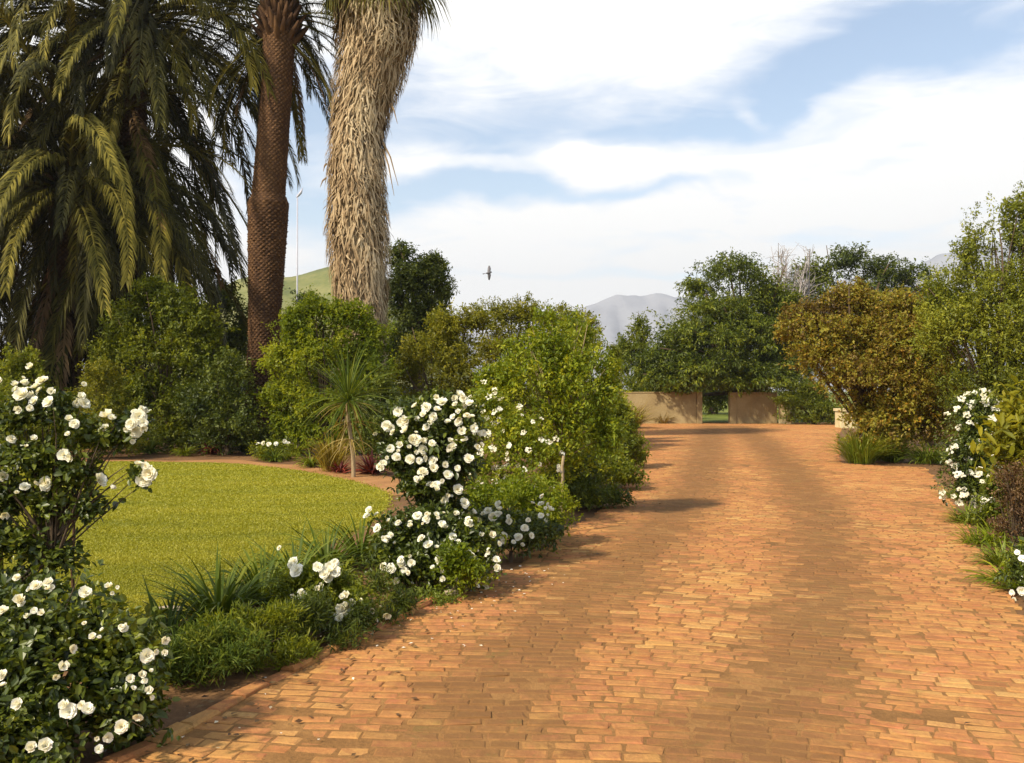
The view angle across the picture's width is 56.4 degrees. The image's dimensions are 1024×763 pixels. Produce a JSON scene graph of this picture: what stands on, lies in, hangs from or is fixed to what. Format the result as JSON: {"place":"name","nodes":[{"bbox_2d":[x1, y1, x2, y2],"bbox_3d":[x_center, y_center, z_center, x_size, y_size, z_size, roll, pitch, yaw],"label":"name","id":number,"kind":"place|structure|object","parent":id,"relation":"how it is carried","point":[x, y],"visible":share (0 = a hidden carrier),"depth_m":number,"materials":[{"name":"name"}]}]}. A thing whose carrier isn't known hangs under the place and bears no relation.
{"place":"outdoors","nodes":[
{"label":"outdoors","id":0,"kind":"place"},
{"bbox_2d":[3,460,396,628],"bbox_3d":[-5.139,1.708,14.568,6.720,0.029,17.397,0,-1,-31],"label":"lawn grass","id":1,"kind":"structure","parent":0,"point":[119,554],"depth_m":11.63,"materials":[{"name":"green plant"}]},
{"bbox_2d":[86,459,405,495],"bbox_3d":[-5.307,1.772,19.054,11.174,0.001,3.559,0,-1,36],"label":"bare soil border","id":2,"kind":"object","parent":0,"point":[378,480],"visible":0.45,"depth_m":18.31,"materials":[{"name":"brown soil"}]},
{"bbox_2d":[289,448,320,467],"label":"grass clump","id":3,"kind":"object","parent":2,"relation":"on","point":[309,462],"visible":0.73,"depth_m":19.71,"materials":[{"name":"green plant"}]},
{"bbox_2d":[291,429,364,471],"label":"grass clump","id":4,"kind":"object","parent":2,"relation":"on","point":[325,463],"visible":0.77,"depth_m":18.61,"materials":[{"name":"green plant"}]},
{"bbox_2d":[326,461,350,472],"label":"red plant","id":5,"kind":"object","parent":2,"relation":"on","point":[341,468],"visible":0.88,"depth_m":18.38,"materials":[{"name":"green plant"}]},
{"bbox_2d":[291,335,401,476],"bbox_3d":[-3.078,0.430,17.480,2.563,2.737,2.540,0,-1,-28],"label":"spiky palm","id":6,"kind":"object","parent":2,"relation":"on","point":[346,388],"visible":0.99,"depth_m":17.48,"materials":[{"name":"green plant"}]},
{"bbox_2d":[340,447,388,474],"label":"red plant","id":7,"kind":"object","parent":2,"relation":"on","point":[370,468],"visible":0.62,"depth_m":18.06,"materials":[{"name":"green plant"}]},
{"bbox_2d":[142,267,477,392],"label":"green hill","id":8,"kind":"structure","parent":0,"point":[318,279],"depth_m":386.50,"materials":[{"name":"green plant"}]},
{"bbox_2d":[4,428,638,762],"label":"flower bed","id":9,"kind":"object","parent":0,"point":[192,697],"visible":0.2,"depth_m":6.96,"materials":[{"name":"soil"}]},
{"bbox_2d":[0,338,63,451],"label":"leafy shrub","id":10,"kind":"object","parent":9,"relation":"on","point":[16,371],"visible":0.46,"depth_m":22.94,"materials":[{"name":"green plant"}]},
{"bbox_2d":[0,0,93,364],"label":"palm tree","id":11,"kind":"object","parent":9,"relation":"on","point":[4,307],"visible":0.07,"depth_m":29.17,"materials":[{"name":"green plant"}]},
{"bbox_2d":[70,451,75,587],"bbox_3d":[-2.819,0.991,6.129,0.042,1.438,0.036,0,-1,22],"label":"garden stake","id":12,"kind":"object","parent":9,"relation":"on","point":[73,580],"visible":0.02,"depth_m":6.12,"materials":[{"name":"brown wood"}]},
{"bbox_2d":[0,362,160,662],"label":"standard rose","id":13,"kind":"object","parent":9,"relation":"on","point":[42,541],"visible":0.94,"depth_m":5.53,"materials":[{"name":"green plant"}]},
{"bbox_2d":[0,559,180,762],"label":"rose bush","id":14,"kind":"object","parent":9,"relation":"on","point":[44,716],"visible":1,"depth_m":4.06,"materials":[{"name":"green plant"}]},
{"bbox_2d":[50,349,148,457],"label":"leafy shrub","id":15,"kind":"object","parent":9,"relation":"on","point":[102,376],"visible":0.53,"depth_m":22.53,"materials":[{"name":"green plant"}]},
{"bbox_2d":[0,0,253,448],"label":"palm tree","id":16,"kind":"object","parent":9,"relation":"on","point":[63,373],"visible":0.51,"depth_m":26.27,"materials":[{"name":"green plant"}]},
{"bbox_2d":[121,432,172,454],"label":"grass clump","id":17,"kind":"object","parent":9,"relation":"on","point":[151,447],"visible":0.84,"depth_m":23.89,"materials":[{"name":"green plant"}]},
{"bbox_2d":[89,613,207,686],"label":"ground plant","id":18,"kind":"object","parent":9,"relation":"on","point":[152,630],"visible":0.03,"depth_m":5.33,"materials":[{"name":"green plant"}]},
{"bbox_2d":[0,0,324,404],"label":"palm tree","id":19,"kind":"object","parent":9,"relation":"on","point":[115,25],"visible":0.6,"depth_m":27.02,"materials":[{"name":"green plant"}]},
{"bbox_2d":[80,272,256,452],"bbox_3d":[-9.038,-0.468,25.045,4.267,4.801,2.711,0,-1,21],"label":"leafy shrub","id":20,"kind":"object","parent":9,"relation":"on","point":[183,321],"visible":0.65,"depth_m":24.72,"materials":[{"name":"green plant"}]},
{"bbox_2d":[121,574,227,642],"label":"strap clump","id":21,"kind":"object","parent":9,"relation":"on","point":[171,621],"visible":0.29,"depth_m":6.16,"materials":[{"name":"green plant"}]},
{"bbox_2d":[167,442,199,456],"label":"grass clump","id":22,"kind":"object","parent":9,"relation":"on","point":[186,451],"visible":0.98,"depth_m":23.12,"materials":[{"name":"green plant"}]},
{"bbox_2d":[128,542,288,633],"bbox_3d":[-1.970,1.360,6.500,1.479,0.556,1.352,0,-1,0],"label":"strap clump","id":23,"kind":"object","parent":9,"relation":"on","point":[228,593],"visible":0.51,"depth_m":6.46,"materials":[{"name":"green plant"}]},
{"bbox_2d":[191,442,230,453],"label":"red plant","id":24,"kind":"object","parent":9,"relation":"on","point":[212,451],"visible":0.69,"depth_m":23.86,"materials":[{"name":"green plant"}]},
{"bbox_2d":[174,275,248,418],"bbox_3d":[-11.162,-1.121,35.984,3.652,6.240,2.848,0,-1,0],"label":"leafy tree","id":25,"kind":"object","parent":9,"relation":"on","point":[238,339],"visible":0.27,"depth_m":35.77,"materials":[{"name":"green plant"}]},
{"bbox_2d":[155,607,277,691],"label":"ground plant","id":26,"kind":"object","parent":9,"relation":"on","point":[196,642],"visible":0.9,"depth_m":5.12,"materials":[{"name":"green plant"}]},
{"bbox_2d":[161,342,277,455],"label":"leafy shrub","id":27,"kind":"object","parent":9,"relation":"on","point":[194,399],"visible":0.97,"depth_m":23.43,"materials":[{"name":"green plant"}]},
{"bbox_2d":[223,440,257,452],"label":"grass clump","id":28,"kind":"object","parent":9,"relation":"on","point":[244,448],"visible":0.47,"depth_m":24.38,"materials":[{"name":"green plant"}]},
{"bbox_2d":[185,543,320,608],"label":"strap clump","id":29,"kind":"object","parent":9,"relation":"on","point":[254,571],"visible":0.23,"depth_m":7.11,"materials":[{"name":"green plant"}]},
{"bbox_2d":[192,596,327,677],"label":"ground plant","id":30,"kind":"object","parent":9,"relation":"on","point":[289,651],"visible":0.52,"depth_m":5.56,"materials":[{"name":"green plant"}]},
{"bbox_2d":[162,0,366,447],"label":"palm tree","id":31,"kind":"object","parent":9,"relation":"on","point":[279,30],"visible":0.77,"depth_m":26.73,"materials":[{"name":"brown plant"}]},
{"bbox_2d":[96,593,443,762],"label":"brick kerb","id":32,"kind":"structure","parent":9,"relation":"on","point":[181,728],"depth_m":4.76,"materials":[{"name":"orange brick"}]},
{"bbox_2d":[246,436,298,460],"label":"white flower plant","id":33,"kind":"object","parent":9,"relation":"on","point":[270,446],"visible":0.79,"depth_m":21.78,"materials":[{"name":"green plant"}]},
{"bbox_2d":[259,448,288,461],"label":"grass clump","id":34,"kind":"object","parent":9,"relation":"on","point":[270,458],"visible":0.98,"depth_m":21.29,"materials":[{"name":"green plant"}]},
{"bbox_2d":[226,521,354,582],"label":"strap clump","id":35,"kind":"object","parent":9,"relation":"on","point":[283,560],"visible":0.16,"depth_m":7.82,"materials":[{"name":"green plant"}]},
{"bbox_2d":[281,437,321,456],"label":"grass clump","id":36,"kind":"object","parent":9,"relation":"on","point":[299,449],"visible":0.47,"depth_m":23.15,"materials":[{"name":"green plant"}]},
{"bbox_2d":[262,512,375,573],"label":"strap clump","id":37,"kind":"object","parent":9,"relation":"on","point":[325,549],"visible":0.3,"depth_m":8.40,"materials":[{"name":"green plant"}]},
{"bbox_2d":[263,581,385,658],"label":"ground plant","id":38,"kind":"object","parent":9,"relation":"on","point":[337,631],"visible":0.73,"depth_m":5.86,"materials":[{"name":"green plant"}]},
{"bbox_2d":[262,545,390,632],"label":"rose bush","id":39,"kind":"object","parent":9,"relation":"on","point":[297,577],"visible":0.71,"depth_m":6.25,"materials":[{"name":"green plant"}]},
{"bbox_2d":[248,283,406,455],"bbox_3d":[-4.621,-0.255,23.667,4.006,4.321,2.454,0,-1,0],"label":"leafy shrub","id":40,"kind":"object","parent":9,"relation":"on","point":[300,347],"visible":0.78,"depth_m":23.55,"materials":[{"name":"green plant"}]},
{"bbox_2d":[295,502,402,568],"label":"strap clump","id":41,"kind":"object","parent":9,"relation":"on","point":[361,534],"visible":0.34,"depth_m":8.76,"materials":[{"name":"green plant"}]},
{"bbox_2d":[342,365,400,458],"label":"leafy shrub","id":42,"kind":"object","parent":9,"relation":"on","point":[381,435],"visible":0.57,"depth_m":21.81,"materials":[{"name":"green plant"}]},
{"bbox_2d":[322,563,427,629],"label":"ground plant","id":43,"kind":"object","parent":9,"relation":"on","point":[403,601],"visible":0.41,"depth_m":6.65,"materials":[{"name":"green plant"}]},
{"bbox_2d":[308,0,452,447],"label":"fan palm","id":44,"kind":"object","parent":9,"relation":"on","point":[383,34],"visible":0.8,"depth_m":26.38,"materials":[{"name":"beige plant"}]},
{"bbox_2d":[371,585,467,615],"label":"ground plant","id":45,"kind":"object","parent":9,"relation":"on","point":[437,594],"visible":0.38,"depth_m":7.07,"materials":[{"name":"green plant"}]},
{"bbox_2d":[383,238,460,394],"bbox_3d":[-3.962,-2.047,39.947,3.948,8.169,3.025,0,-1,0],"label":"leafy tree","id":46,"kind":"object","parent":9,"relation":"on","point":[417,276],"visible":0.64,"depth_m":39.65,"materials":[{"name":"green plant"}]},
{"bbox_2d":[372,385,488,520],"bbox_3d":[-0.703,0.880,8.284,1.018,1.699,0.868,0,-1,0],"label":"rose bush","id":47,"kind":"object","parent":9,"relation":"on","point":[427,453],"visible":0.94,"depth_m":8.07,"materials":[{"name":"white plant"}]},
{"bbox_2d":[360,499,511,591],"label":"rose bush","id":48,"kind":"object","parent":9,"relation":"on","point":[411,543],"visible":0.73,"depth_m":7.51,"materials":[{"name":"green plant"}]},
{"bbox_2d":[392,297,500,447],"bbox_3d":[-1.654,-0.152,25.204,2.991,4.150,2.234,0,-1,-27],"label":"leafy shrub","id":49,"kind":"object","parent":9,"relation":"on","point":[452,327],"visible":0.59,"depth_m":25.03,"materials":[{"name":"green plant"}]},
{"bbox_2d":[444,588,457,596],"bbox_3d":[-0.472,1.631,7.361,0.106,0.071,0.091,0,-1,-11],"label":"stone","id":50,"kind":"object","parent":9,"relation":"on","point":[450,590],"visible":0.32,"depth_m":7.33,"materials":[{"name":"beige stone"}]},
{"bbox_2d":[426,534,497,596],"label":"leafy shrub","id":51,"kind":"object","parent":9,"relation":"on","point":[458,560],"visible":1,"depth_m":7.20,"materials":[{"name":"green plant"}]},
{"bbox_2d":[462,380,566,513],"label":"white flower bush","id":52,"kind":"object","parent":9,"relation":"on","point":[508,424],"visible":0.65,"depth_m":11.02,"materials":[{"name":"green plant"}]},
{"bbox_2d":[453,458,583,548],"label":"leafy shrub","id":53,"kind":"object","parent":9,"relation":"on","point":[515,494],"visible":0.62,"depth_m":9.60,"materials":[{"name":"green plant"}]},
{"bbox_2d":[468,494,572,561],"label":"white flower plant","id":54,"kind":"object","parent":9,"relation":"on","point":[524,532],"visible":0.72,"depth_m":8.87,"materials":[{"name":"green plant"}]},
{"bbox_2d":[465,291,605,441],"bbox_3d":[0.686,-0.344,27.560,4.213,4.599,2.628,0,-1,-22],"label":"leafy shrub","id":55,"kind":"object","parent":9,"relation":"on","point":[516,313],"visible":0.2,"depth_m":27.25,"materials":[{"name":"green plant"}]},
{"bbox_2d":[471,304,635,508],"bbox_3d":[0.512,0.394,11.994,2.114,2.743,1.182,0,-1,0],"label":"young tree","id":56,"kind":"object","parent":9,"relation":"on","point":[507,376],"visible":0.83,"depth_m":11.88,"materials":[{"name":"green plant"}]},
{"bbox_2d":[560,456,564,515],"bbox_3d":[0.558,1.286,10.574,0.051,0.931,0.051,0,-1,22],"label":"garden stake","id":57,"kind":"object","parent":9,"relation":"on","point":[562,471],"visible":0.41,"depth_m":10.56,"materials":[{"name":"wood"}]},
{"bbox_2d":[532,449,636,510],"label":"leafy shrub","id":58,"kind":"object","parent":9,"relation":"on","point":[585,489],"visible":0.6,"depth_m":12.67,"materials":[{"name":"green plant"}]},
{"bbox_2d":[519,305,653,444],"bbox_3d":[1.857,-0.095,25.371,3.231,3.983,3.054,-1,-1,44],"label":"leafy shrub","id":59,"kind":"object","parent":9,"relation":"on","point":[565,325],"visible":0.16,"depth_m":25.27,"materials":[{"name":"green plant"}]},
{"bbox_2d":[566,413,650,489],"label":"leafy shrub","id":60,"kind":"object","parent":9,"relation":"on","point":[625,475],"visible":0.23,"depth_m":15.02,"materials":[{"name":"green plant"}]},
{"bbox_2d":[600,342,638,433],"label":"leafy shrub","id":61,"kind":"object","parent":9,"relation":"on","point":[615,349],"visible":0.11,"depth_m":29.93,"materials":[{"name":"green plant"}]},
{"bbox_2d":[595,396,651,466],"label":"leafy shrub","id":62,"kind":"object","parent":9,"relation":"on","point":[638,453],"visible":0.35,"depth_m":19.30,"materials":[{"name":"green plant"}]},
{"bbox_2d":[483,266,491,279],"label":"bird","id":63,"kind":"object","parent":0,"point":[489,271],"visible":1,"depth_m":48.04},
{"bbox_2d":[0,0,1023,331],"label":"sky","id":64,"kind":"structure","parent":0,"point":[584,152],"materials":[{"name":"blue"}]},
{"bbox_2d":[3,244,1023,390],"bbox_3d":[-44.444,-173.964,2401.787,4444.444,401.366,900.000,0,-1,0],"label":"mountain range","id":65,"kind":"structure","parent":0,"point":[615,312],"depth_m":2314.53,"materials":[{"name":"grey stone"}]},
{"bbox_2d":[146,391,954,426],"bbox_3d":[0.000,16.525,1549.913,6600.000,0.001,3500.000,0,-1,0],"label":"ground","id":66,"kind":"structure","parent":0,"point":[721,416],"depth_m":61.58,"materials":[{"name":"beige soil"}]},
{"bbox_2d":[296,188,302,303],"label":"pole","id":67,"kind":"object","parent":66,"relation":"on","point":[299,194],"visible":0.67,"depth_m":60.05,"materials":[{"name":"metal"}]},
{"bbox_2d":[280,287,332,404],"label":"leafy tree","id":68,"kind":"object","parent":66,"relation":"on","point":[299,297],"visible":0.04,"depth_m":59.86,"materials":[{"name":"green plant"}]},
{"bbox_2d":[599,311,666,391],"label":"leafy tree","id":69,"kind":"object","parent":66,"relation":"on","point":[637,330],"visible":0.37,"depth_m":51.84,"materials":[{"name":"green plant"}]},
{"bbox_2d":[618,392,701,423],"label":"garden wall","id":70,"kind":"structure","parent":66,"relation":"on","point":[686,408],"depth_m":45.84,"materials":[{"name":"paint"}]},
{"bbox_2d":[621,247,822,417],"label":"spreading tree","id":71,"kind":"object","parent":66,"relation":"on","point":[675,361],"visible":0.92,"depth_m":45.96,"materials":[{"name":"green plant"}]},
{"bbox_2d":[698,354,783,413],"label":"leafy tree","id":72,"kind":"object","parent":66,"relation":"on","point":[711,408],"visible":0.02,"depth_m":65.64,"materials":[{"name":"green plant"}]},
{"bbox_2d":[728,392,777,423],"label":"garden wall","id":73,"kind":"structure","parent":66,"relation":"on","point":[756,407],"depth_m":45.84,"materials":[{"name":"paint"}]},
{"bbox_2d":[778,395,794,423],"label":"wall end","id":74,"kind":"structure","parent":66,"relation":"on","point":[783,420],"depth_m":45.62,"materials":[{"name":"paint"}]},
{"bbox_2d":[768,243,825,302],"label":"bare tree","id":75,"kind":"object","parent":66,"relation":"on","point":[806,269],"visible":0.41,"depth_m":53.77,"materials":[{"name":"grey plant"}]},
{"bbox_2d":[776,293,828,419],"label":"leafy shrub","id":76,"kind":"object","parent":66,"relation":"on","point":[778,393],"visible":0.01,"depth_m":49.54,"materials":[{"name":"green plant"}]},
{"bbox_2d":[772,241,949,393],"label":"leafy tree","id":77,"kind":"object","parent":66,"relation":"on","point":[884,272],"visible":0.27,"depth_m":61.65,"materials":[{"name":"green plant"}]},
{"bbox_2d":[124,422,1023,762],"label":"brick driveway","id":78,"kind":"structure","parent":0,"point":[428,682],"depth_m":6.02,"materials":[{"name":"orange brick"}]},
{"bbox_2d":[161,569,563,747],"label":"fallen petals","id":79,"kind":"object","parent":78,"relation":"on","point":[270,707],"visible":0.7,"depth_m":5.90,"materials":[{"name":"white plant"}]},
{"bbox_2d":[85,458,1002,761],"bbox_3d":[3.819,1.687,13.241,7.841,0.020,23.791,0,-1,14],"label":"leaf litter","id":80,"kind":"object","parent":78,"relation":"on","point":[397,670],"visible":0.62,"depth_m":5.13,"materials":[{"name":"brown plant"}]},
{"bbox_2d":[630,400,661,427],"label":"grass clump","id":81,"kind":"object","parent":78,"relation":"on","point":[641,421],"visible":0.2,"depth_m":40.09,"materials":[{"name":"green plant"}]},
{"bbox_2d":[653,412,673,423],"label":"grass clump","id":82,"kind":"object","parent":78,"relation":"on","point":[666,419],"visible":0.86,"depth_m":45.72,"materials":[{"name":"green plant"}]},
{"bbox_2d":[837,427,1023,614],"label":"flower bed","id":83,"kind":"object","parent":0,"point":[931,468],"visible":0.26,"depth_m":19.31,"materials":[{"name":"soil"}]},
{"bbox_2d":[766,377,843,424],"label":"shrub","id":84,"kind":"object","parent":83,"relation":"on","point":[804,397],"visible":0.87,"depth_m":44.41,"materials":[{"name":"green plant"}]},
{"bbox_2d":[833,408,856,427],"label":"stone pillar","id":85,"kind":"structure","parent":83,"relation":"on","point":[839,424],"depth_m":40.65,"materials":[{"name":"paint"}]},
{"bbox_2d":[816,425,904,463],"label":"grass clump","id":86,"kind":"object","parent":83,"relation":"on","point":[855,451],"visible":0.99,"depth_m":20.57,"materials":[{"name":"green plant"}]},
{"bbox_2d":[771,275,974,459],"bbox_3d":[8.283,-0.295,21.667,4.854,4.314,2.659,0,-1,0],"label":"copper shrub","id":87,"kind":"object","parent":83,"relation":"on","point":[840,347],"visible":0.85,"depth_m":21.34,"materials":[{"name":"brown plant"}]},
{"bbox_2d":[861,436,921,462],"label":"grass clump","id":88,"kind":"object","parent":83,"relation":"on","point":[892,457],"visible":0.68,"depth_m":21.01,"materials":[{"name":"green plant"}]},
{"bbox_2d":[897,435,950,464],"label":"grass clump","id":89,"kind":"object","parent":83,"relation":"on","point":[927,457],"visible":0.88,"depth_m":20.59,"materials":[{"name":"green plant"}]},
{"bbox_2d":[871,326,976,448],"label":"leafy shrub","id":90,"kind":"object","parent":83,"relation":"on","point":[932,443],"visible":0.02,"depth_m":26.58,"materials":[{"name":"green plant"}]},
{"bbox_2d":[932,481,970,498],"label":"grass tuft","id":91,"kind":"object","parent":83,"relation":"on","point":[949,494],"visible":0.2,"depth_m":14.19,"materials":[{"name":"green plant"}]},
{"bbox_2d":[897,180,1023,466],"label":"leafy tree","id":92,"kind":"object","parent":83,"relation":"on","point":[1001,340],"visible":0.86,"depth_m":19.77,"materials":[{"name":"green plant"}]},
{"bbox_2d":[940,497,984,526],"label":"grass tuft","id":93,"kind":"object","parent":83,"relation":"on","point":[961,518],"visible":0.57,"depth_m":11.48,"materials":[{"name":"green plant"}]},
{"bbox_2d":[930,387,1009,510],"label":"white flower bush","id":94,"kind":"object","parent":83,"relation":"on","point":[967,410],"visible":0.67,"depth_m":12.00,"materials":[{"name":"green plant"}]},
{"bbox_2d":[940,515,1022,547],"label":"grass tuft","id":95,"kind":"object","parent":83,"relation":"on","point":[987,536],"visible":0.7,"depth_m":9.88,"materials":[{"name":"green plant"}]},
{"bbox_2d":[954,559,1023,592],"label":"grass tuft","id":96,"kind":"object","parent":83,"relation":"on","point":[1014,586],"visible":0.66,"depth_m":7.77,"materials":[{"name":"green plant"}]},
{"bbox_2d":[959,532,1023,567],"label":"grass tuft","id":97,"kind":"object","parent":83,"relation":"on","point":[997,557],"visible":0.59,"depth_m":8.73,"materials":[{"name":"green plant"}]},
{"bbox_2d":[968,464,1023,537],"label":"leafy shrub","id":98,"kind":"object","parent":83,"relation":"on","point":[987,508],"visible":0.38,"depth_m":10.36,"materials":[{"name":"green plant"}]},
{"bbox_2d":[969,374,1023,549],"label":"golden shrub","id":99,"kind":"object","parent":83,"relation":"on","point":[1006,439],"visible":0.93,"depth_m":9.39,"materials":[{"name":"yellow plant"}]},
{"bbox_2d":[986,458,1023,551],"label":"rusty plant","id":100,"kind":"object","parent":83,"relation":"on","point":[1016,497],"visible":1,"depth_m":8.98,"materials":[{"name":"orange plant"}]},
{"bbox_2d":[992,536,1023,600],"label":"white flower plant","id":101,"kind":"object","parent":83,"relation":"on","point":[1018,555],"visible":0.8,"depth_m":7.32,"materials":[{"name":"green plant"}]},
{"bbox_2d":[1000,536,1023,574],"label":"ground plant","id":102,"kind":"object","parent":83,"relation":"on","point":[1003,563],"visible":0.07,"depth_m":8.02,"materials":[{"name":"green plant"}]}
]}

